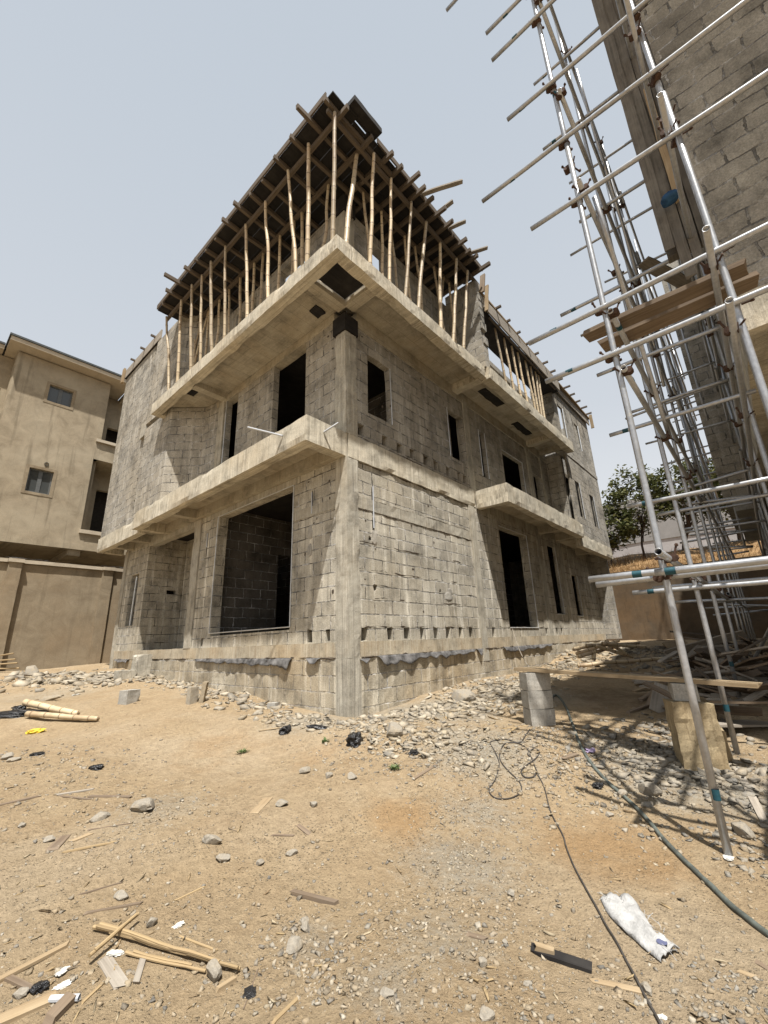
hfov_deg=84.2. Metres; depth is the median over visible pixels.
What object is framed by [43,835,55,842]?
stone
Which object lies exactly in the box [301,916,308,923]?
stone
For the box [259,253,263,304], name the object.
bamboo prop
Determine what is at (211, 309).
bamboo prop
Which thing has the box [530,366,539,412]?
bamboo prop
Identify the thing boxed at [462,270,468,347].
bamboo prop
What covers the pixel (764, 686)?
board
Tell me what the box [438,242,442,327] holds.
bamboo prop
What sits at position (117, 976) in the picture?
board
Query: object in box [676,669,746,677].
board
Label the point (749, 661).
board
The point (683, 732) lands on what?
concrete stump
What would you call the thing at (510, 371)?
bamboo prop
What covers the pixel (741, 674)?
board
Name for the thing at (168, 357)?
bamboo prop
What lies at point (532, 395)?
bamboo prop
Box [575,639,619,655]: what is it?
bamboo pole
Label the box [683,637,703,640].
board
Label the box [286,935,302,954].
stone
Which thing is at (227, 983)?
board
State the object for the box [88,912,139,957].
split bamboo
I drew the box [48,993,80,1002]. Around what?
pipe offcut
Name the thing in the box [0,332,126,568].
rendered house
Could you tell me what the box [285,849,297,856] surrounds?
stone
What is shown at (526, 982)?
stone
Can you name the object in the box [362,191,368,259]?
bamboo prop
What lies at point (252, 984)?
stick
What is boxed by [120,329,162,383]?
beam formwork
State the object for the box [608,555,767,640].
retaining wall
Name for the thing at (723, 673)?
board
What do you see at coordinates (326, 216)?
bamboo prop
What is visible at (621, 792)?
stone
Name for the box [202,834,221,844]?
stone
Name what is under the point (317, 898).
board
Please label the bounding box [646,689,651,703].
board
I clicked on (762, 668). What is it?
board
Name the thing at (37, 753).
plastic bag
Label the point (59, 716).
bamboo pole
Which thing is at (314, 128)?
roof formwork
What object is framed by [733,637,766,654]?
board
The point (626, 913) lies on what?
woven sack
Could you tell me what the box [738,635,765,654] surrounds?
board
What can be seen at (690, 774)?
rubble
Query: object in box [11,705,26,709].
plastic bag
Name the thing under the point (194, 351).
bamboo prop
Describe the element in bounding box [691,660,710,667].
board
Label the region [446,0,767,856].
tube scaffold
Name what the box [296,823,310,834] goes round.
board
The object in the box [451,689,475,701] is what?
stone
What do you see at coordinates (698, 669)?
board
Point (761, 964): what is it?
board
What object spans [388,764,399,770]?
weed
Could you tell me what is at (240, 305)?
bamboo prop
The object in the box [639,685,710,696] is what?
board
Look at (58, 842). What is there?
board
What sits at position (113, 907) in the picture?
stick
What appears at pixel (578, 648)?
bamboo pole
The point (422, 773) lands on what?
stick
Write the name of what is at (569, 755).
board
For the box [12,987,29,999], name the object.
stone
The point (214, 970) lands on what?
stone
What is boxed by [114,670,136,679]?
block step
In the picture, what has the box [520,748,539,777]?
wire coil
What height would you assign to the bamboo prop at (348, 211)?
2.792 m
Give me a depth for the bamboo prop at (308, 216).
8.08 m
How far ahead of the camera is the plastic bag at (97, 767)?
4.40 m
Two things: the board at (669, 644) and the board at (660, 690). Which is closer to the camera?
the board at (660, 690)
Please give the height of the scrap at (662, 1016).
0.008 m
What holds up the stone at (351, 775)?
on the ground at (196, 738)
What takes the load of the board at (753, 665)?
on the board at (728, 677)
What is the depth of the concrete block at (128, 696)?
7.61 m
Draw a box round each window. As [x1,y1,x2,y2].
[21,464,57,497]
[43,381,76,410]
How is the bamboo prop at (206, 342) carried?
on the unfinished house at (355, 483)
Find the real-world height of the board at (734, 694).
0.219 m
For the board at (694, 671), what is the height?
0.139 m
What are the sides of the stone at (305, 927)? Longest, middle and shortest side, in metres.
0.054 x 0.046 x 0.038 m
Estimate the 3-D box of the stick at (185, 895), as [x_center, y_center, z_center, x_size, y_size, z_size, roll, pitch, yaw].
[-1.135,2.245,2.506,0.013,0.010,0.200,-16,-22,39]
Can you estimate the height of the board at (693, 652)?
0.750 m
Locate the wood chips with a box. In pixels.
[3,684,767,1023]
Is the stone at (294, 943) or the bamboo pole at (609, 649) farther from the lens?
the bamboo pole at (609, 649)
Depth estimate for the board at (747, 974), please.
1.90 m
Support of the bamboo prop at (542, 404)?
on the unfinished house at (355, 483)
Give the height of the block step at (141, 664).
0.542 m
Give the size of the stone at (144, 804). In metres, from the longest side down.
0.252 x 0.157 x 0.099 m
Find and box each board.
[0,795,38,805]
[0,940,69,982]
[0,990,58,1023]
[3,975,31,993]
[44,992,76,1023]
[46,834,70,850]
[62,841,115,852]
[69,833,92,841]
[87,795,132,797]
[96,955,127,989]
[133,952,147,983]
[215,976,236,993]
[249,797,272,812]
[290,888,338,905]
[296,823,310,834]
[465,932,487,941]
[558,753,578,758]
[589,978,645,993]
[629,672,726,690]
[634,669,728,683]
[638,691,650,700]
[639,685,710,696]
[642,681,671,697]
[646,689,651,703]
[649,682,668,712]
[650,669,733,697]
[658,651,677,662]
[662,641,687,647]
[662,668,711,675]
[663,651,732,662]
[663,674,752,693]
[664,630,748,654]
[670,631,758,640]
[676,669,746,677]
[680,651,718,668]
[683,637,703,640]
[687,639,724,670]
[691,652,748,657]
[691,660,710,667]
[694,648,719,656]
[694,666,729,697]
[695,657,750,670]
[700,644,732,647]
[702,658,757,681]
[704,669,762,690]
[706,671,734,675]
[710,700,767,703]
[711,692,767,696]
[714,705,762,715]
[719,646,767,655]
[719,654,743,665]
[719,720,767,726]
[721,676,767,682]
[725,655,767,670]
[725,675,767,698]
[731,644,767,652]
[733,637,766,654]
[734,694,748,700]
[734,769,767,821]
[736,661,767,669]
[736,969,756,977]
[737,641,746,644]
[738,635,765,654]
[742,690,767,704]
[747,683,767,691]
[751,666,767,671]
[755,959,767,970]
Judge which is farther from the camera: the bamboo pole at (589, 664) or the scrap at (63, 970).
the bamboo pole at (589, 664)
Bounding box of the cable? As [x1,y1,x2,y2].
[488,729,661,1023]
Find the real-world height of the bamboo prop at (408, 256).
2.786 m
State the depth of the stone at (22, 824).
3.19 m
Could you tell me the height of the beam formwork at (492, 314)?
1.263 m
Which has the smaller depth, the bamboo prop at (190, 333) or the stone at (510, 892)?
the stone at (510, 892)
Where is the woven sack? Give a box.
[597,890,679,962]
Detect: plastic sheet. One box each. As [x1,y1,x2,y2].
[0,710,24,718]
[9,709,54,715]
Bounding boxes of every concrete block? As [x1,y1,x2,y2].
[118,689,140,704]
[519,672,551,690]
[521,690,553,709]
[523,707,555,726]
[668,682,699,701]
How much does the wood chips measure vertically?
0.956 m
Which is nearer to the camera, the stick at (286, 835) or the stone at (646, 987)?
the stone at (646, 987)
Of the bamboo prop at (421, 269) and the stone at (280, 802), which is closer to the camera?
the stone at (280, 802)
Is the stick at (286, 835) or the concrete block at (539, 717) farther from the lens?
the concrete block at (539, 717)
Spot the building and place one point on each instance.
(669, 533)
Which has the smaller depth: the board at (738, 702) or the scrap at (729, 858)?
the scrap at (729, 858)
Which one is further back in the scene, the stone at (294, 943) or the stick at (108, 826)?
the stick at (108, 826)
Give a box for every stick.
[57,788,93,795]
[60,795,93,799]
[78,882,122,894]
[81,982,104,1004]
[83,901,142,914]
[87,822,131,830]
[175,886,206,899]
[179,935,217,949]
[243,969,257,1008]
[271,834,294,836]
[271,997,297,1023]
[413,764,437,779]
[627,704,649,713]
[632,688,647,691]
[644,640,675,640]
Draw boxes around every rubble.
[0,646,662,780]
[529,645,767,1023]
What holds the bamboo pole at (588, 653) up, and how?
on the bamboo pole at (593, 657)
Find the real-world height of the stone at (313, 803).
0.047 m
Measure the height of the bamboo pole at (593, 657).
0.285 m
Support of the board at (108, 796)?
on the ground at (196, 738)
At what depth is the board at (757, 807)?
3.55 m
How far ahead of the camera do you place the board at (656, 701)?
6.16 m
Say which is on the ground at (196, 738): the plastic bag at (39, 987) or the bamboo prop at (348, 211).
the plastic bag at (39, 987)
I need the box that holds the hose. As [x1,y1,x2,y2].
[552,694,767,937]
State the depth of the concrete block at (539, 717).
5.52 m
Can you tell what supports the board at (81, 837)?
on the ground at (196, 738)
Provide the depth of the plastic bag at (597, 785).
4.00 m
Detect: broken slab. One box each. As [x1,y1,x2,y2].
[186,686,198,704]
[199,681,208,702]
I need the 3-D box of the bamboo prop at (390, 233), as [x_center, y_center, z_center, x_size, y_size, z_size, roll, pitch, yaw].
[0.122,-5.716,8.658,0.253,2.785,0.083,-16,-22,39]
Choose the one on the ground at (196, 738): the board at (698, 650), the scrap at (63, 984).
the scrap at (63, 984)
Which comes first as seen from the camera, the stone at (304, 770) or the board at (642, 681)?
the stone at (304, 770)
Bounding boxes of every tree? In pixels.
[601,463,677,558]
[603,505,640,565]
[650,457,727,549]
[694,464,741,539]
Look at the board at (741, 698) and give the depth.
5.80 m
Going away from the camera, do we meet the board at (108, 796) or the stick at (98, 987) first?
the stick at (98, 987)
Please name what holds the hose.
on the ground at (196, 738)
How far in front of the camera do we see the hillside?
22.02 m
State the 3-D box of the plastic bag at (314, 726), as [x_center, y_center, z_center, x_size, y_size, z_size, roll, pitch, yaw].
[-0.878,2.822,5.581,0.305,0.061,0.133,1,-19,4]
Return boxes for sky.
[0,0,712,565]
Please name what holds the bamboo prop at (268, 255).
on the unfinished house at (355, 483)
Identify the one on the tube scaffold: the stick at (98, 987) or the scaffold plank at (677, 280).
the scaffold plank at (677, 280)
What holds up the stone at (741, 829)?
on the ground at (196, 738)
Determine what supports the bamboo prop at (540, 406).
on the unfinished house at (355, 483)
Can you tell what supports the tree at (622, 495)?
on the hillside
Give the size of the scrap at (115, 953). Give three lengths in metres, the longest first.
0.085 x 0.054 x 0.012 m
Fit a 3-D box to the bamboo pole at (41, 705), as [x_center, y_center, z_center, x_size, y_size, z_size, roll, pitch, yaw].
[-5.595,3.280,7.136,1.458,0.239,0.121,-9,-18,21]
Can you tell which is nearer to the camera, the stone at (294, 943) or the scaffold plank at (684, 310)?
the stone at (294, 943)
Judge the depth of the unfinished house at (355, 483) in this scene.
10.01 m
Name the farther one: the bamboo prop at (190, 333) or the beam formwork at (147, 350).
the beam formwork at (147, 350)
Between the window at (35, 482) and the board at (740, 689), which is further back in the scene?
the window at (35, 482)
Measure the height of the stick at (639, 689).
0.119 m
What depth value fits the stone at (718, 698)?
5.68 m
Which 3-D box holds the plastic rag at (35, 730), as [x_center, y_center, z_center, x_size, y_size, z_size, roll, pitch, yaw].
[-5.175,3.261,6.320,0.267,0.083,0.123,-1,-17,-20]
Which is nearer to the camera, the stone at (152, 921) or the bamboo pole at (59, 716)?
the stone at (152, 921)
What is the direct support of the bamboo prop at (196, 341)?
on the unfinished house at (355, 483)
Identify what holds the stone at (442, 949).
on the ground at (196, 738)
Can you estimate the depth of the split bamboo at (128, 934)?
2.05 m
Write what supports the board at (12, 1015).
on the ground at (196, 738)
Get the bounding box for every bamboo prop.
[165,316,169,389]
[176,299,182,381]
[189,284,192,369]
[193,339,195,365]
[194,311,207,363]
[194,317,202,348]
[199,274,202,360]
[204,310,209,355]
[209,261,213,350]
[215,299,220,345]
[223,245,226,337]
[228,289,229,332]
[238,277,241,323]
[244,224,248,317]
[251,262,255,311]
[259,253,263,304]
[264,200,269,297]
[277,235,280,288]
[287,169,296,271]
[290,220,295,275]
[300,211,303,264]
[305,142,310,261]
[319,184,329,282]
[330,111,336,239]
[344,153,358,242]
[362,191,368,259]
[368,152,374,264]
[380,210,383,275]
[388,177,392,281]
[388,220,398,288]
[404,201,412,295]
[404,235,411,300]
[414,246,422,310]
[417,221,427,308]
[433,266,444,329]
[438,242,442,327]
[438,277,444,324]
[448,282,456,343]
[452,258,457,341]
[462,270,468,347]
[494,327,506,381]
[503,337,514,389]
[511,345,521,395]
[517,352,528,401]
[524,360,535,408]
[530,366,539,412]
[534,371,542,415]
[537,374,545,417]
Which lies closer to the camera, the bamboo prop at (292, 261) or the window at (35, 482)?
the bamboo prop at (292, 261)
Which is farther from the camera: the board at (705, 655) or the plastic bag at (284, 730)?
the board at (705, 655)
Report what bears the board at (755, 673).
on the board
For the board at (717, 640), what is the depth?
8.92 m
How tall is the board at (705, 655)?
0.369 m
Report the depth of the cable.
2.77 m
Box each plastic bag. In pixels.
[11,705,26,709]
[29,751,44,756]
[29,980,49,994]
[88,764,104,769]
[242,985,255,999]
[278,724,291,734]
[306,724,327,728]
[346,732,362,747]
[408,749,418,755]
[592,782,603,788]
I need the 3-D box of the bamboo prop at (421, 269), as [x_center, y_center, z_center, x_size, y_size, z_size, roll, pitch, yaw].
[0.850,-5.489,9.480,0.488,2.791,0.098,7,-19,-28]
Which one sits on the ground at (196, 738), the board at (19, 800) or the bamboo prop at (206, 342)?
the board at (19, 800)
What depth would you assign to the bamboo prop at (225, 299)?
9.98 m
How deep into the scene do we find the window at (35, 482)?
15.68 m
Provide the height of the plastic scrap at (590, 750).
0.039 m
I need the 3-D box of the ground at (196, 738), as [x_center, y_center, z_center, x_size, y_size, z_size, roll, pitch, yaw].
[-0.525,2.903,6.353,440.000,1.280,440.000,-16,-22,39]
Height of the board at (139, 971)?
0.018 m
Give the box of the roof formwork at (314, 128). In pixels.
[157,91,490,320]
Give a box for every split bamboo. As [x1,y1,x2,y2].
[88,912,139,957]
[92,922,240,970]
[125,949,205,972]
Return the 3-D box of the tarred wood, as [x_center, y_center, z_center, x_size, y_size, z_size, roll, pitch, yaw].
[0.834,2.102,2.015,0.277,0.056,0.060,-10,-19,25]
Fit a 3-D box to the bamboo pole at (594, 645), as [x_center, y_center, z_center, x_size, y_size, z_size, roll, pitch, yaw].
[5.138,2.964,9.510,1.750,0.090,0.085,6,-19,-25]
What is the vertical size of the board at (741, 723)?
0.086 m
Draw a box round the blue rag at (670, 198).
[661,189,678,207]
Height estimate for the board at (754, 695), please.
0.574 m
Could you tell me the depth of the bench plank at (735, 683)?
4.76 m
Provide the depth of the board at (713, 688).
6.72 m
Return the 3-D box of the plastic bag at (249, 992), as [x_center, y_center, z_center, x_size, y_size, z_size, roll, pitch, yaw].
[-0.579,2.062,1.826,0.061,0.014,0.069,1,-15,-24]
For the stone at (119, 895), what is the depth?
2.41 m
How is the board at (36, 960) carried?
on the ground at (196, 738)
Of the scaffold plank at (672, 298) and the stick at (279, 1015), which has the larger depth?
the scaffold plank at (672, 298)
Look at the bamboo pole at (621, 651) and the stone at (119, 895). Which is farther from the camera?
the bamboo pole at (621, 651)
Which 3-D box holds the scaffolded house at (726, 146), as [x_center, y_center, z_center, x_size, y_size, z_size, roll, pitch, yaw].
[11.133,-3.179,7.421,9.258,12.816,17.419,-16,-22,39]
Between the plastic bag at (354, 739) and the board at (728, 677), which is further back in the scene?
the board at (728, 677)
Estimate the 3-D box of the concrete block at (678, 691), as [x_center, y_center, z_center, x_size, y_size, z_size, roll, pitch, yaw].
[3.206,1.919,4.566,0.227,0.177,0.347,-9,-19,23]
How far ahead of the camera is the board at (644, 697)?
6.76 m
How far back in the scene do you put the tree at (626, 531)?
23.38 m
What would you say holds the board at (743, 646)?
on the board at (747, 641)
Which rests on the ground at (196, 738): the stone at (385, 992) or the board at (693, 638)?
the stone at (385, 992)
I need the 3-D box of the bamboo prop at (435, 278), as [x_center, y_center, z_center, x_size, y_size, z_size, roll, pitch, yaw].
[1.443,-5.113,10.780,0.226,2.784,0.092,0,-17,-7]
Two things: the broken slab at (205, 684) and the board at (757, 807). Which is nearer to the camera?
the board at (757, 807)
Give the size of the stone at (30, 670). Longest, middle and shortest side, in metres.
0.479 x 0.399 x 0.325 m
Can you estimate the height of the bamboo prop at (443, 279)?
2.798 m
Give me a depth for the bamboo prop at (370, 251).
8.18 m
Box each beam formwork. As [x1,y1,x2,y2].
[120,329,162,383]
[478,273,593,428]
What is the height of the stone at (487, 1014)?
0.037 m
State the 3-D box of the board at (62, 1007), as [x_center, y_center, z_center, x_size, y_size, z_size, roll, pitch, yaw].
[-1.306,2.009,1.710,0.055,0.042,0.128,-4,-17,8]
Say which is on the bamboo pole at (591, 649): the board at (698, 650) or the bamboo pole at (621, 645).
the bamboo pole at (621, 645)
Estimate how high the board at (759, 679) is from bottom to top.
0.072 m
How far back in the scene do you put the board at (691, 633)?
9.40 m
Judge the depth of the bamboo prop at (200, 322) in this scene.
10.76 m
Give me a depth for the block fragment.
6.92 m
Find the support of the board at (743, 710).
on the board
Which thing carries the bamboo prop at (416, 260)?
on the unfinished house at (355, 483)
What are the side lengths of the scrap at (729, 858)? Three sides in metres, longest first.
0.106 x 0.069 x 0.018 m
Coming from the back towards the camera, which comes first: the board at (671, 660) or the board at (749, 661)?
the board at (671, 660)
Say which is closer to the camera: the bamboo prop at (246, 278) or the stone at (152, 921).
the stone at (152, 921)
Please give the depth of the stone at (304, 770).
4.29 m
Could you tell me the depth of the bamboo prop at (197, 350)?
12.24 m
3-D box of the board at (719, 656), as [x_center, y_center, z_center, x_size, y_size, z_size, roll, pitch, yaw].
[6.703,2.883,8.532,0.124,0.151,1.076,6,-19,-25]
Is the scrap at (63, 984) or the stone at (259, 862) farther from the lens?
the stone at (259, 862)
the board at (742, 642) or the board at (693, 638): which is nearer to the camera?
the board at (742, 642)
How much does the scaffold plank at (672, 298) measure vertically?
0.070 m
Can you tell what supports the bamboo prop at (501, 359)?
on the unfinished house at (355, 483)
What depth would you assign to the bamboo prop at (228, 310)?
11.19 m
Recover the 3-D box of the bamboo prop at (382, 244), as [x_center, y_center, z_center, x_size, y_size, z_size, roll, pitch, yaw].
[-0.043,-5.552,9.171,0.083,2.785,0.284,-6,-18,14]
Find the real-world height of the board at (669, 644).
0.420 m
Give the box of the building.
[602,490,744,556]
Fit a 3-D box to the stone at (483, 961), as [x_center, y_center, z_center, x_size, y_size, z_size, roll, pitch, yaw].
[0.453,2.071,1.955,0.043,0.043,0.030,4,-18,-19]
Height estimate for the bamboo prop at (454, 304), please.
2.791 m
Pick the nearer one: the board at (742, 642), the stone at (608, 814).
the stone at (608, 814)
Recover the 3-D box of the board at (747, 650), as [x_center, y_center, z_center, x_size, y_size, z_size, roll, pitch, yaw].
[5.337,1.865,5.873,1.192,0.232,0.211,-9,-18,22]
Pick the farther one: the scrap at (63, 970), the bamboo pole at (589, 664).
the bamboo pole at (589, 664)
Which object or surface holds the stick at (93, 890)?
on the ground at (196, 738)
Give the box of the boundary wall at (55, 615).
[0,558,122,670]
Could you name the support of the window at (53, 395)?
in the rendered house at (60, 413)
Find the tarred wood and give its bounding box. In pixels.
[530,941,591,973]
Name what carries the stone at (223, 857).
on the ground at (196, 738)
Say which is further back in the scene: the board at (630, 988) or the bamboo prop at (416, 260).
the bamboo prop at (416, 260)
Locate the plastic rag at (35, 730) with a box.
[25,728,45,733]
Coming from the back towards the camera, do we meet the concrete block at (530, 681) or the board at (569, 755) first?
the concrete block at (530, 681)
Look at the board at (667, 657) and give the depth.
7.41 m
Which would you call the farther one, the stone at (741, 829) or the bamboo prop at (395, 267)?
the bamboo prop at (395, 267)
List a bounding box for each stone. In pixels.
[1,752,13,759]
[6,757,21,761]
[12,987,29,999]
[18,822,25,826]
[24,665,38,677]
[39,694,61,700]
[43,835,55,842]
[89,811,110,821]
[113,890,128,900]
[130,797,154,811]
[146,917,157,927]
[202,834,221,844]
[206,958,221,982]
[216,853,230,861]
[256,859,263,865]
[275,799,287,806]
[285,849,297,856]
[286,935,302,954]
[299,766,309,773]
[300,921,309,932]
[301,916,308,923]
[310,801,317,806]
[325,772,332,778]
[347,772,356,779]
[380,987,393,997]
[386,722,402,736]
[439,946,444,953]
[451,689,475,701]
[478,956,486,967]
[479,1006,494,1020]
[507,889,513,896]
[523,980,531,985]
[605,811,613,816]
[617,789,627,797]
[638,781,661,795]
[640,981,651,995]
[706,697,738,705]
[731,821,755,838]
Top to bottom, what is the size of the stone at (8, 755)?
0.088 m
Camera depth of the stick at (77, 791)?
3.82 m
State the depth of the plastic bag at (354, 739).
4.91 m
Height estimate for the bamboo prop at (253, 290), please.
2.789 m
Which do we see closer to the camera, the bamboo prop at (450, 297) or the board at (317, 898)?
the board at (317, 898)
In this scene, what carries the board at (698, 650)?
on the board at (705, 655)
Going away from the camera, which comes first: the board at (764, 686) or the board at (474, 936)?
the board at (474, 936)
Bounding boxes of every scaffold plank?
[583,257,748,342]
[597,270,758,351]
[638,256,690,287]
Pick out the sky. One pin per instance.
(130, 129)
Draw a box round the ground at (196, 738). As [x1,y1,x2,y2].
[0,638,767,1023]
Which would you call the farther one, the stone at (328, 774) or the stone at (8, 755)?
the stone at (8, 755)
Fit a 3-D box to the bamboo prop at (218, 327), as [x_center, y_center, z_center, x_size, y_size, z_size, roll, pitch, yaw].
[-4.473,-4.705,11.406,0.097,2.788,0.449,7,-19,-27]
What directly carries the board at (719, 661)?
on the board at (705, 655)
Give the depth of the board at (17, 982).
1.85 m
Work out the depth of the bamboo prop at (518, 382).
12.85 m
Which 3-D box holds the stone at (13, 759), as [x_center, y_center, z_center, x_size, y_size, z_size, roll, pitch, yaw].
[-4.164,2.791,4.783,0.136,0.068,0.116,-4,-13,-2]
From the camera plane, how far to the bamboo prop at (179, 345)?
11.54 m
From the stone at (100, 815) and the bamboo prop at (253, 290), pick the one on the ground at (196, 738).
the stone at (100, 815)
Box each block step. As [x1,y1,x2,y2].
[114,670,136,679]
[131,654,151,676]
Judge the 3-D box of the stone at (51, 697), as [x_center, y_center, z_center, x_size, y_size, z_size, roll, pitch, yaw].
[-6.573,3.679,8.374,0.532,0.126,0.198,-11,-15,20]
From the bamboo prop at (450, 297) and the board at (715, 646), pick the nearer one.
the board at (715, 646)
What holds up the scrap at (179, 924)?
on the ground at (196, 738)
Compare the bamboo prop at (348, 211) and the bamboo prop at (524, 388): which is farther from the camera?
the bamboo prop at (524, 388)
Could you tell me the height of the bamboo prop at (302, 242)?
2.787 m
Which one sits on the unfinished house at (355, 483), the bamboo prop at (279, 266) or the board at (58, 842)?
the bamboo prop at (279, 266)
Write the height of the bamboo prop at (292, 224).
2.786 m
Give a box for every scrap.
[52,979,71,989]
[54,966,69,976]
[106,949,123,956]
[171,920,184,928]
[584,748,595,752]
[657,1013,667,1019]
[723,855,733,860]
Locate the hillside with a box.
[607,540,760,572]
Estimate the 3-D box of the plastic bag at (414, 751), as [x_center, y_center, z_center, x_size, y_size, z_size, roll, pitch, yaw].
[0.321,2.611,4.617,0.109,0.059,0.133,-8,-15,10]
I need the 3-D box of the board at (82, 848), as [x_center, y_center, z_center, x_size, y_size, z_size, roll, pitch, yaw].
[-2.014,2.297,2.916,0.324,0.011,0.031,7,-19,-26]
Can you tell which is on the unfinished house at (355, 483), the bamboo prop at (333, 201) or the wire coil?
the bamboo prop at (333, 201)
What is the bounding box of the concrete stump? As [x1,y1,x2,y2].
[662,698,732,771]
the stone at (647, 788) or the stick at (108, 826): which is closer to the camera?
the stick at (108, 826)
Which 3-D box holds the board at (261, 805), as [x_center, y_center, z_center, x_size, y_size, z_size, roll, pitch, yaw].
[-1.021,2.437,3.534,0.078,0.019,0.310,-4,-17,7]
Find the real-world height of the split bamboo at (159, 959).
0.047 m
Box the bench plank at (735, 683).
[514,667,762,687]
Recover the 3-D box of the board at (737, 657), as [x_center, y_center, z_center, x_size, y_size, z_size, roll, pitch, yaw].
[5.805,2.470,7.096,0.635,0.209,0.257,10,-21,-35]
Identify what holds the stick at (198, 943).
on the ground at (196, 738)
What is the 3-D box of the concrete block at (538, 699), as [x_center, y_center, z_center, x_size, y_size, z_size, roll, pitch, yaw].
[2.046,2.497,5.687,0.337,0.224,0.246,-1,-17,-5]
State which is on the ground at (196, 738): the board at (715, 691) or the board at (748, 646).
the board at (715, 691)
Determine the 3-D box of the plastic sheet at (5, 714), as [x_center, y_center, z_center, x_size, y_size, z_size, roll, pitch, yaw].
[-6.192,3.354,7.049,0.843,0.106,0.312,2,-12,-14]
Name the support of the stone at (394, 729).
on the rubble at (105, 679)
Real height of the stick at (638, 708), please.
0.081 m
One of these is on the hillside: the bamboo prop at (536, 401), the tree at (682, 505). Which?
the tree at (682, 505)
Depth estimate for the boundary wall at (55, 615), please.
14.39 m
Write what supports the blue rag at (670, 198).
attached to the tube scaffold
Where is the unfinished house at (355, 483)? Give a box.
[97,193,621,717]
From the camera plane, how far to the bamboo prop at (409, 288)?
9.99 m
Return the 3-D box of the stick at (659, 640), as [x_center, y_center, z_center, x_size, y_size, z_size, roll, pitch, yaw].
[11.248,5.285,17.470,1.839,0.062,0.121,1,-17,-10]
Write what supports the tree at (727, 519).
on the hillside
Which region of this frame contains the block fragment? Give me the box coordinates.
[267,702,279,708]
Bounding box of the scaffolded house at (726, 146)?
[591,0,767,541]
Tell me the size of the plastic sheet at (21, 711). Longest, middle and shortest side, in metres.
0.739 x 0.253 x 0.092 m
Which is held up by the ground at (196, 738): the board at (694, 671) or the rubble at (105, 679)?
the rubble at (105, 679)
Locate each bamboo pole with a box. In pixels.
[22,699,79,714]
[24,711,99,720]
[572,645,586,650]
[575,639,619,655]
[577,646,617,657]
[577,657,674,667]
[585,642,639,647]
[591,649,596,660]
[594,644,632,657]
[601,641,646,648]
[604,640,629,656]
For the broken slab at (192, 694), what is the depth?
7.23 m
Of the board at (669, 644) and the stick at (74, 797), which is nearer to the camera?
the stick at (74, 797)

